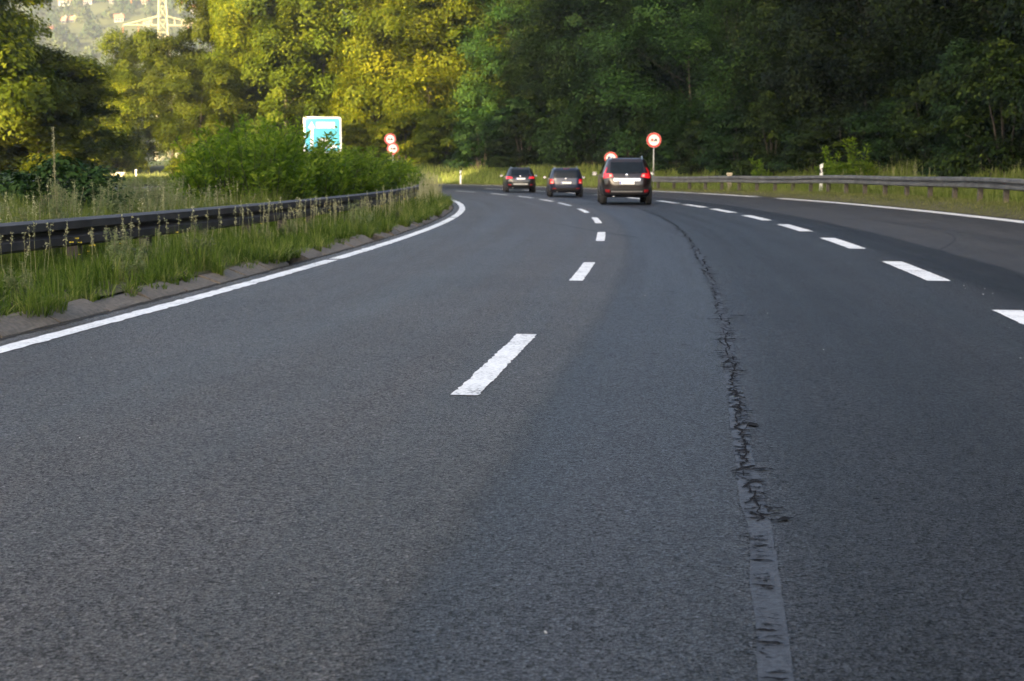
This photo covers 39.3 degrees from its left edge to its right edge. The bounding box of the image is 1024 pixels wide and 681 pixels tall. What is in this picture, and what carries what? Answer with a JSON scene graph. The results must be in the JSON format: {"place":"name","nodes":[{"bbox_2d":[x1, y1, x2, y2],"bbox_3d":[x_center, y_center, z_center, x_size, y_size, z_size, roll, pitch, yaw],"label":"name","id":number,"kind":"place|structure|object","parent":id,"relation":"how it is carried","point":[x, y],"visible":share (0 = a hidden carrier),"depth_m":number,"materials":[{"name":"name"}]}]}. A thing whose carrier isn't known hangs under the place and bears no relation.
{"place":"outdoors","nodes":[
{"label":"outdoors","id":0,"kind":"place"},
{"bbox_2d":[0,174,26,196],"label":"verge","id":1,"kind":"structure","parent":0,"point":[8,179],"depth_m":56.30,"materials":[{"name":"green plant"}]},
{"bbox_2d":[0,0,74,170],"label":"broadleaf tree","id":2,"kind":"object","parent":1,"relation":"on","point":[47,31],"visible":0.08,"depth_m":84.30,"materials":[{"name":"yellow plant"}]},
{"bbox_2d":[0,92,84,175],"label":"broadleaf tree","id":3,"kind":"object","parent":1,"relation":"on","point":[36,121],"visible":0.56,"depth_m":74.00,"materials":[{"name":"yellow plant"}]},
{"bbox_2d":[0,39,101,172],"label":"broadleaf tree","id":4,"kind":"object","parent":1,"relation":"on","point":[54,59],"visible":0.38,"depth_m":75.16,"materials":[{"name":"green plant"}]},
{"bbox_2d":[0,48,145,175],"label":"broadleaf tree","id":5,"kind":"object","parent":1,"relation":"on","point":[101,135],"visible":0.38,"depth_m":77.41,"materials":[{"name":"green plant"}]},
{"bbox_2d":[4,0,338,160],"bbox_3d":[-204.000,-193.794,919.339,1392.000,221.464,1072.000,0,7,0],"label":"hill","id":6,"kind":"structure","parent":0,"point":[97,8],"depth_m":1015.12,"materials":[{"name":"beige"}]},
{"bbox_2d":[5,0,463,160],"bbox_3d":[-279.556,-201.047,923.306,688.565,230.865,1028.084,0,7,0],"label":"wood","id":7,"kind":"object","parent":6,"relation":"on","point":[72,41],"visible":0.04,"depth_m":996.61,"materials":[{"name":"green plant"}]},
{"bbox_2d":[0,184,398,315],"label":"median strip","id":8,"kind":"object","parent":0,"point":[124,283],"visible":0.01,"depth_m":14.09,"materials":[{"name":"plant"}]},
{"bbox_2d":[1,261,33,301],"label":"tall weed","id":9,"kind":"object","parent":8,"relation":"on","point":[6,278],"visible":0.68,"depth_m":12.06,"materials":[{"name":"green plant"}]},
{"bbox_2d":[4,202,64,255],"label":"tall weed","id":10,"kind":"object","parent":8,"relation":"on","point":[40,218],"visible":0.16,"depth_m":16.85,"materials":[{"name":"green plant"}]},
{"bbox_2d":[35,176,87,219],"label":"tall weed","id":11,"kind":"object","parent":8,"relation":"on","point":[44,202],"visible":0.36,"depth_m":19.11,"materials":[{"name":"green plant"}]},
{"bbox_2d":[0,153,135,211],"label":"bramble","id":12,"kind":"object","parent":8,"relation":"on","point":[86,178],"visible":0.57,"depth_m":23.73,"materials":[{"name":"green plant"}]},
{"bbox_2d":[47,175,108,249],"bbox_3d":[-5.392,-1.507,17.735,0.737,1.075,0.547,0,7,-4],"label":"tall weed","id":13,"kind":"object","parent":8,"relation":"on","point":[55,208],"visible":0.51,"depth_m":17.63,"materials":[{"name":"green plant"}]},
{"bbox_2d":[63,180,123,214],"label":"tall weed","id":14,"kind":"object","parent":8,"relation":"on","point":[111,203],"visible":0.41,"depth_m":22.69,"materials":[{"name":"green plant"}]},
{"bbox_2d":[103,230,147,269],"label":"tall weed","id":15,"kind":"object","parent":8,"relation":"on","point":[114,249],"visible":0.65,"depth_m":15.03,"materials":[{"name":"green plant"}]},
{"bbox_2d":[111,253,147,279],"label":"tall weed","id":16,"kind":"object","parent":8,"relation":"on","point":[135,265],"visible":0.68,"depth_m":14.43,"materials":[{"name":"green plant"}]},
{"bbox_2d":[122,236,168,260],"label":"tall weed","id":17,"kind":"object","parent":8,"relation":"on","point":[135,250],"visible":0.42,"depth_m":15.57,"materials":[{"name":"green plant"}]},
{"bbox_2d":[140,173,186,208],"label":"tall weed","id":18,"kind":"object","parent":8,"relation":"on","point":[181,187],"visible":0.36,"depth_m":24.64,"materials":[{"name":"green plant"}]},
{"bbox_2d":[0,173,350,267],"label":"median grass","id":19,"kind":"structure","parent":8,"relation":"on","point":[85,209],"depth_m":21.86,"materials":[{"name":"green plant"}]},
{"bbox_2d":[160,178,210,209],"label":"tall weed","id":20,"kind":"object","parent":8,"relation":"on","point":[177,192],"visible":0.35,"depth_m":23.13,"materials":[{"name":"green plant"}]},
{"bbox_2d":[180,223,216,261],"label":"tall weed","id":21,"kind":"object","parent":8,"relation":"on","point":[204,242],"visible":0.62,"depth_m":16.29,"materials":[{"name":"green plant"}]},
{"bbox_2d":[0,184,420,262],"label":"guardrail","id":22,"kind":"object","parent":8,"relation":"on","point":[79,227],"visible":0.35,"depth_m":17.93,"materials":[{"name":"grey metal"}]},
{"bbox_2d":[0,187,458,319],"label":"verge grass","id":23,"kind":"structure","parent":8,"relation":"on","point":[233,250],"depth_m":15.85,"materials":[{"name":"green plant"}]},
{"bbox_2d":[166,116,320,203],"bbox_3d":[-5.476,-3.425,29.007,3.223,2.219,3.133,0,7,-1],"label":"bush","id":24,"kind":"object","parent":8,"relation":"on","point":[236,163],"visible":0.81,"depth_m":28.37,"materials":[{"name":"green plant"}]},
{"bbox_2d":[184,108,353,199],"bbox_3d":[-5.349,-3.917,31.897,3.813,2.497,3.927,4,8,28],"label":"bush","id":25,"kind":"object","parent":8,"relation":"on","point":[335,183],"visible":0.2,"depth_m":31.40,"materials":[{"name":"green plant"}]},
{"bbox_2d":[303,117,341,151],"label":"direction board","id":26,"kind":"object","parent":8,"relation":"on","point":[317,126],"visible":0.45,"depth_m":115.18,"materials":[{"name":"blue metal"}]},
{"bbox_2d":[293,140,389,194],"bbox_3d":[-4.942,-4.063,35.660,3.545,1.862,3.446,-4,8,-30],"label":"bush","id":27,"kind":"object","parent":8,"relation":"on","point":[363,183],"visible":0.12,"depth_m":35.34,"materials":[{"name":"green plant"}]},
{"bbox_2d":[348,202,375,225],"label":"tall weed","id":28,"kind":"object","parent":8,"relation":"on","point":[352,215],"visible":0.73,"depth_m":25.37,"materials":[{"name":"green plant"}]},
{"bbox_2d":[325,142,420,191],"bbox_3d":[-4.625,-4.658,40.422,3.749,1.883,3.640,4,8,30],"label":"bush","id":29,"kind":"object","parent":8,"relation":"on","point":[388,181],"visible":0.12,"depth_m":40.36,"materials":[{"name":"green plant"}]},
{"bbox_2d":[329,146,427,188],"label":"bush","id":30,"kind":"object","parent":8,"relation":"on","point":[404,164],"visible":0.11,"depth_m":45.51,"materials":[{"name":"green plant"}]},
{"bbox_2d":[0,153,1020,279],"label":"seed grass","id":31,"kind":"structure","parent":0,"point":[437,189],"depth_m":23.39,"materials":[{"name":"plant"}]},
{"bbox_2d":[0,173,1021,299],"bbox_3d":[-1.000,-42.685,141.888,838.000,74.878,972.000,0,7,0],"label":"ground","id":32,"kind":"structure","parent":0,"point":[288,262],"depth_m":47.16,"materials":[{"name":"brown soil"}]},
{"bbox_2d":[0,0,80,152],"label":"broadleaf tree","id":33,"kind":"object","parent":32,"relation":"on","point":[14,63],"visible":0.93,"depth_m":71.07,"materials":[{"name":"green plant"}]},
{"bbox_2d":[70,63,134,171],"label":"broadleaf tree","id":34,"kind":"object","parent":32,"relation":"on","point":[106,119],"visible":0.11,"depth_m":134.25,"materials":[{"name":"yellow plant"}]},
{"bbox_2d":[82,69,152,172],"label":"broadleaf tree","id":35,"kind":"object","parent":32,"relation":"on","point":[138,160],"visible":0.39,"depth_m":135.63,"materials":[{"name":"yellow plant"}]},
{"bbox_2d":[122,0,195,160],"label":"pylon","id":36,"kind":"object","parent":32,"relation":"on","point":[158,17],"visible":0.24,"depth_m":420.95,"materials":[{"name":"steel"}]},
{"bbox_2d":[290,0,408,162],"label":"broadleaf tree","id":37,"kind":"object","parent":32,"relation":"on","point":[326,67],"visible":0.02,"depth_m":135.78,"materials":[{"name":"green plant"}]},
{"bbox_2d":[403,0,533,130],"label":"broadleaf tree","id":38,"kind":"object","parent":32,"relation":"on","point":[455,33],"visible":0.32,"depth_m":120.47,"materials":[{"name":"green plant"}]},
{"bbox_2d":[439,0,544,108],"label":"broadleaf tree","id":39,"kind":"object","parent":32,"relation":"on","point":[484,52],"visible":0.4,"depth_m":117.90,"materials":[{"name":"teal plant"}]},
{"bbox_2d":[477,0,591,118],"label":"broadleaf tree","id":40,"kind":"object","parent":32,"relation":"on","point":[517,63],"visible":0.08,"depth_m":114.70,"materials":[{"name":"green plant"}]},
{"bbox_2d":[495,0,636,152],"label":"broadleaf tree","id":41,"kind":"object","parent":32,"relation":"on","point":[551,92],"visible":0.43,"depth_m":99.55,"materials":[{"name":"green plant"}]},
{"bbox_2d":[519,5,672,82],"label":"broadleaf tree","id":42,"kind":"object","parent":32,"relation":"on","point":[577,29],"visible":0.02,"depth_m":113.40,"materials":[{"name":"green plant"}]},
{"bbox_2d":[532,0,709,160],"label":"broadleaf tree","id":43,"kind":"object","parent":32,"relation":"on","point":[627,9],"visible":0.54,"depth_m":93.25,"materials":[{"name":"teal plant"}]},
{"bbox_2d":[567,1,695,97],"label":"broadleaf tree","id":44,"kind":"object","parent":32,"relation":"on","point":[616,57],"visible":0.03,"depth_m":103.01,"materials":[{"name":"green plant"}]},
{"bbox_2d":[568,0,777,155],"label":"broadleaf tree","id":45,"kind":"object","parent":32,"relation":"on","point":[659,10],"visible":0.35,"depth_m":87.03,"materials":[{"name":"teal plant"}]},
{"bbox_2d":[613,0,746,111],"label":"broadleaf tree","id":46,"kind":"object","parent":32,"relation":"on","point":[686,73],"visible":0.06,"depth_m":95.84,"materials":[{"name":"green plant"}]},
{"bbox_2d":[640,0,813,162],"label":"broadleaf tree","id":47,"kind":"object","parent":32,"relation":"on","point":[720,9],"visible":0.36,"depth_m":79.72,"materials":[{"name":"teal plant"}]},
{"bbox_2d":[694,0,927,153],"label":"broadleaf tree","id":48,"kind":"object","parent":32,"relation":"on","point":[763,25],"visible":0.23,"depth_m":73.21,"materials":[{"name":"green plant"}]},
{"bbox_2d":[745,0,955,160],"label":"broadleaf tree","id":49,"kind":"object","parent":32,"relation":"on","point":[813,79],"visible":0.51,"depth_m":64.42,"materials":[{"name":"green plant"}]},
{"bbox_2d":[832,0,990,88],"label":"broadleaf tree","id":50,"kind":"object","parent":32,"relation":"on","point":[888,67],"visible":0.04,"depth_m":73.71,"materials":[{"name":"green plant"}]},
{"bbox_2d":[827,0,1023,143],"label":"broadleaf tree","id":51,"kind":"object","parent":32,"relation":"on","point":[893,46],"visible":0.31,"depth_m":58.63,"materials":[{"name":"green plant"}]},
{"bbox_2d":[895,0,1023,137],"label":"broadleaf tree","id":52,"kind":"object","parent":32,"relation":"on","point":[934,87],"visible":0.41,"depth_m":52.87,"materials":[{"name":"green plant"}]},
{"bbox_2d":[995,0,1023,143],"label":"broadleaf tree","id":53,"kind":"object","parent":32,"relation":"on","point":[1015,74],"visible":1,"depth_m":38.83,"materials":[{"name":"green plant"}]},
{"bbox_2d":[0,184,1023,680],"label":"road","id":54,"kind":"structure","parent":0,"point":[316,474],"depth_m":6.16,"materials":[{"name":"grey asphalt"}]},
{"bbox_2d":[0,205,452,337],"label":"kerb","id":55,"kind":"structure","parent":54,"relation":"on","point":[10,325],"depth_m":13.81,"materials":[{"name":"concrete"}]},
{"bbox_2d":[0,204,453,339],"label":"gutter dirt","id":56,"kind":"structure","parent":54,"relation":"on","point":[64,323],"depth_m":14.04,"materials":[{"name":"soil"}]},
{"bbox_2d":[0,198,464,352],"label":"edge line","id":57,"kind":"object","parent":54,"relation":"on","point":[27,342],"visible":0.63,"depth_m":13.61,"materials":[{"name":"paint"}]},
{"bbox_2d":[500,167,536,191],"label":"hatchback","id":58,"kind":"object","parent":54,"relation":"on","point":[518,177],"visible":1,"depth_m":69.33,"materials":[{"name":"black paint"}]},
{"bbox_2d":[450,191,605,394],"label":"lane line","id":59,"kind":"object","parent":54,"relation":"on","point":[485,375],"visible":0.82,"depth_m":9.36,"materials":[{"name":"paint"}]},
{"bbox_2d":[543,167,584,196],"bbox_3d":[2.208,-6.702,60.372,1.798,1.246,3.541,0,7,0],"label":"estate car","id":60,"kind":"object","parent":54,"relation":"on","point":[564,180],"visible":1,"depth_m":58.70,"materials":[{"name":"grey paint"}]},
{"bbox_2d":[592,156,653,203],"bbox_3d":[3.818,-5.480,48.864,2.151,1.595,4.231,0,7,2],"label":"suv","id":61,"kind":"object","parent":54,"relation":"on","point":[624,177],"visible":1,"depth_m":46.95,"materials":[{"name":"brown paint"}]},
{"bbox_2d":[444,184,1023,222],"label":"edge line","id":62,"kind":"object","parent":54,"relation":"on","point":[1010,220],"visible":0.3,"depth_m":41.77,"materials":[{"name":"paint"}]},
{"bbox_2d":[686,236,793,680],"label":"joint sealant","id":63,"kind":"object","parent":54,"relation":"on","point":[771,601],"visible":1,"depth_m":4.60,"materials":[{"name":"grey asphalt"}]},
{"bbox_2d":[484,188,1023,323],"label":"block line","id":64,"kind":"object","parent":54,"relation":"on","point":[1017,316],"visible":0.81,"depth_m":17.79,"materials":[{"name":"paint"}]},
{"bbox_2d":[632,206,877,679],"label":"road crack","id":65,"kind":"object","parent":54,"relation":"on","point":[745,446],"visible":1,"depth_m":6.20,"materials":[{"name":"black asphalt"}]},
{"bbox_2d":[108,63,1023,204],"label":"bank","id":66,"kind":"object","parent":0,"point":[155,168],"depth_m":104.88,"materials":[{"name":"green plant"}]},
{"bbox_2d":[93,25,170,167],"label":"broadleaf tree","id":67,"kind":"object","parent":66,"relation":"on","point":[125,58],"visible":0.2,"depth_m":146.09,"materials":[{"name":"green plant"}]},
{"bbox_2d":[123,31,214,172],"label":"broadleaf tree","id":68,"kind":"object","parent":66,"relation":"on","point":[157,51],"visible":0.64,"depth_m":132.69,"materials":[{"name":"green plant"}]},
{"bbox_2d":[151,51,249,166],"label":"broadleaf tree","id":69,"kind":"object","parent":66,"relation":"on","point":[208,113],"visible":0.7,"depth_m":125.21,"materials":[{"name":"green plant"}]},
{"bbox_2d":[172,0,266,145],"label":"broadleaf tree","id":70,"kind":"object","parent":66,"relation":"on","point":[202,26],"visible":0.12,"depth_m":134.20,"materials":[{"name":"green plant"}]},
{"bbox_2d":[197,0,298,138],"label":"broadleaf tree","id":71,"kind":"object","parent":66,"relation":"on","point":[227,24],"visible":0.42,"depth_m":128.22,"materials":[{"name":"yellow plant"}]},
{"bbox_2d":[228,0,344,154],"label":"broadleaf tree","id":72,"kind":"object","parent":66,"relation":"on","point":[277,42],"visible":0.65,"depth_m":125.48,"materials":[{"name":"green plant"}]},
{"bbox_2d":[267,0,383,120],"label":"broadleaf tree","id":73,"kind":"object","parent":66,"relation":"on","point":[321,45],"visible":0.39,"depth_m":126.18,"materials":[{"name":"green plant"}]},
{"bbox_2d":[338,121,386,160],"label":"shrub","id":74,"kind":"object","parent":66,"relation":"on","point":[356,131],"visible":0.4,"depth_m":117.05,"materials":[{"name":"green plant"}]},
{"bbox_2d":[313,0,425,161],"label":"broadleaf tree","id":75,"kind":"object","parent":66,"relation":"on","point":[355,110],"visible":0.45,"depth_m":123.84,"materials":[{"name":"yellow plant"}]},
{"bbox_2d":[366,107,424,166],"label":"shrub","id":76,"kind":"object","parent":66,"relation":"on","point":[399,125],"visible":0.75,"depth_m":114.66,"materials":[{"name":"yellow plant"}]},
{"bbox_2d":[350,0,486,143],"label":"broadleaf tree","id":77,"kind":"object","parent":66,"relation":"on","point":[390,21],"visible":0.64,"depth_m":120.14,"materials":[{"name":"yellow plant"}]},
{"bbox_2d":[410,105,478,165],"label":"shrub","id":78,"kind":"object","parent":66,"relation":"on","point":[433,152],"visible":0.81,"depth_m":111.92,"materials":[{"name":"green plant"}]},
{"bbox_2d":[439,113,511,169],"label":"shrub","id":79,"kind":"object","parent":66,"relation":"on","point":[484,126],"visible":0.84,"depth_m":106.23,"materials":[{"name":"green plant"}]},
{"bbox_2d":[448,104,517,160],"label":"shrub","id":80,"kind":"object","parent":66,"relation":"on","point":[475,111],"visible":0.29,"depth_m":110.06,"materials":[{"name":"green plant"}]},
{"bbox_2d":[480,96,541,158],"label":"shrub","id":81,"kind":"object","parent":66,"relation":"on","point":[514,105],"visible":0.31,"depth_m":105.32,"materials":[{"name":"green plant"}]},
{"bbox_2d":[480,111,544,167],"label":"shrub","id":82,"kind":"object","parent":66,"relation":"on","point":[518,149],"visible":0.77,"depth_m":102.40,"materials":[{"name":"green plant"}]},
{"bbox_2d":[535,128,576,166],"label":"shrub","id":83,"kind":"object","parent":66,"relation":"on","point":[559,156],"visible":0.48,"depth_m":98.90,"materials":[{"name":"green plant"}]},
{"bbox_2d":[524,99,587,153],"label":"shrub","id":84,"kind":"object","parent":66,"relation":"on","point":[542,122],"visible":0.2,"depth_m":100.53,"materials":[{"name":"green plant"}]},
{"bbox_2d":[559,92,611,165],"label":"shrub","id":85,"kind":"object","parent":66,"relation":"on","point":[587,158],"visible":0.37,"depth_m":95.09,"materials":[{"name":"green plant"}]},
{"bbox_2d":[586,90,654,161],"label":"shrub","id":86,"kind":"object","parent":66,"relation":"on","point":[612,115],"visible":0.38,"depth_m":91.35,"materials":[{"name":"green plant"}]},
{"bbox_2d":[616,91,695,164],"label":"shrub","id":87,"kind":"object","parent":66,"relation":"on","point":[636,125],"visible":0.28,"depth_m":86.97,"materials":[{"name":"green plant"}]},
{"bbox_2d":[639,121,707,171],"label":"shrub","id":88,"kind":"object","parent":66,"relation":"on","point":[672,155],"visible":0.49,"depth_m":83.11,"materials":[{"name":"green plant"}]},
{"bbox_2d":[672,119,732,175],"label":"shrub","id":89,"kind":"object","parent":66,"relation":"on","point":[690,132],"visible":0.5,"depth_m":78.90,"materials":[{"name":"green plant"}]},
{"bbox_2d":[691,106,784,175],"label":"shrub","id":90,"kind":"object","parent":66,"relation":"on","point":[723,124],"visible":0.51,"depth_m":74.65,"materials":[{"name":"green plant"}]},
{"bbox_2d":[748,157,772,185],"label":"sapling","id":91,"kind":"object","parent":66,"relation":"on","point":[762,171],"visible":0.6,"depth_m":68.30,"materials":[{"name":"green plant"}]},
{"bbox_2d":[728,89,801,175],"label":"shrub","id":92,"kind":"object","parent":66,"relation":"on","point":[770,107],"visible":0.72,"depth_m":70.66,"materials":[{"name":"green plant"}]},
{"bbox_2d":[766,110,848,173],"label":"shrub","id":93,"kind":"object","parent":66,"relation":"on","point":[796,166],"visible":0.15,"depth_m":67.34,"materials":[{"name":"green plant"}]},
{"bbox_2d":[814,145,846,186],"bbox_3d":[13.671,-7.419,60.914,1.480,1.805,1.554,6,9,41],"label":"sapling","id":94,"kind":"object","parent":66,"relation":"on","point":[829,171],"visible":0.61,"depth_m":60.78,"materials":[{"name":"green plant"}]},
{"bbox_2d":[780,111,884,173],"bbox_3d":[14.522,-8.493,62.606,4.923,3.024,5.137,-2,7,-14],"label":"shrub","id":95,"kind":"object","parent":66,"relation":"on","point":[815,137],"visible":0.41,"depth_m":62.39,"materials":[{"name":"green plant"}]},
{"bbox_2d":[833,136,879,185],"bbox_3d":[13.840,-7.054,57.042,1.900,2.206,1.809,-5,8,-33],"label":"sapling","id":96,"kind":"object","parent":66,"relation":"on","point":[866,166],"visible":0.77,"depth_m":56.96,"materials":[{"name":"green plant"}]},
{"bbox_2d":[843,95,938,172],"bbox_3d":[15.987,-8.421,59.225,3.988,3.292,5.635,4,8,31],"label":"shrub","id":97,"kind":"object","parent":66,"relation":"on","point":[877,146],"visible":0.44,"depth_m":58.20,"materials":[{"name":"green plant"}]},
{"bbox_2d":[880,67,986,172],"bbox_3d":[15.886,-8.268,54.591,4.427,4.189,4.242,-6,9,-43],"label":"shrub","id":98,"kind":"object","parent":66,"relation":"on","point":[914,123],"visible":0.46,"depth_m":54.16,"materials":[{"name":"green plant"}]},
{"bbox_2d":[916,37,1023,175],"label":"shrub","id":99,"kind":"object","parent":66,"relation":"on","point":[955,60],"visible":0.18,"depth_m":50.39,"materials":[{"name":"green plant"}]},
{"bbox_2d":[924,35,1023,177],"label":"shrub","id":100,"kind":"object","parent":66,"relation":"on","point":[995,71],"visible":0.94,"depth_m":46.26,"materials":[{"name":"green plant"}]},
{"bbox_2d":[433,182,1023,219],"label":"verge","id":101,"kind":"structure","parent":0,"point":[937,208],"depth_m":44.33,"materials":[{"name":"green plant"}]},
{"bbox_2d":[161,153,191,174],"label":"shrub","id":102,"kind":"object","parent":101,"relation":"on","point":[172,168],"visible":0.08,"depth_m":120.62,"materials":[{"name":"green plant"}]},
{"bbox_2d":[647,133,660,186],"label":"round sign","id":103,"kind":"object","parent":101,"relation":"on","point":[653,140],"visible":0.98,"depth_m":77.49,"materials":[{"name":"metal"}]},
{"bbox_2d":[651,175,1023,202],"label":"guardrail","id":104,"kind":"object","parent":101,"relation":"on","point":[1005,185],"visible":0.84,"depth_m":49.88,"materials":[{"name":"grey metal"}]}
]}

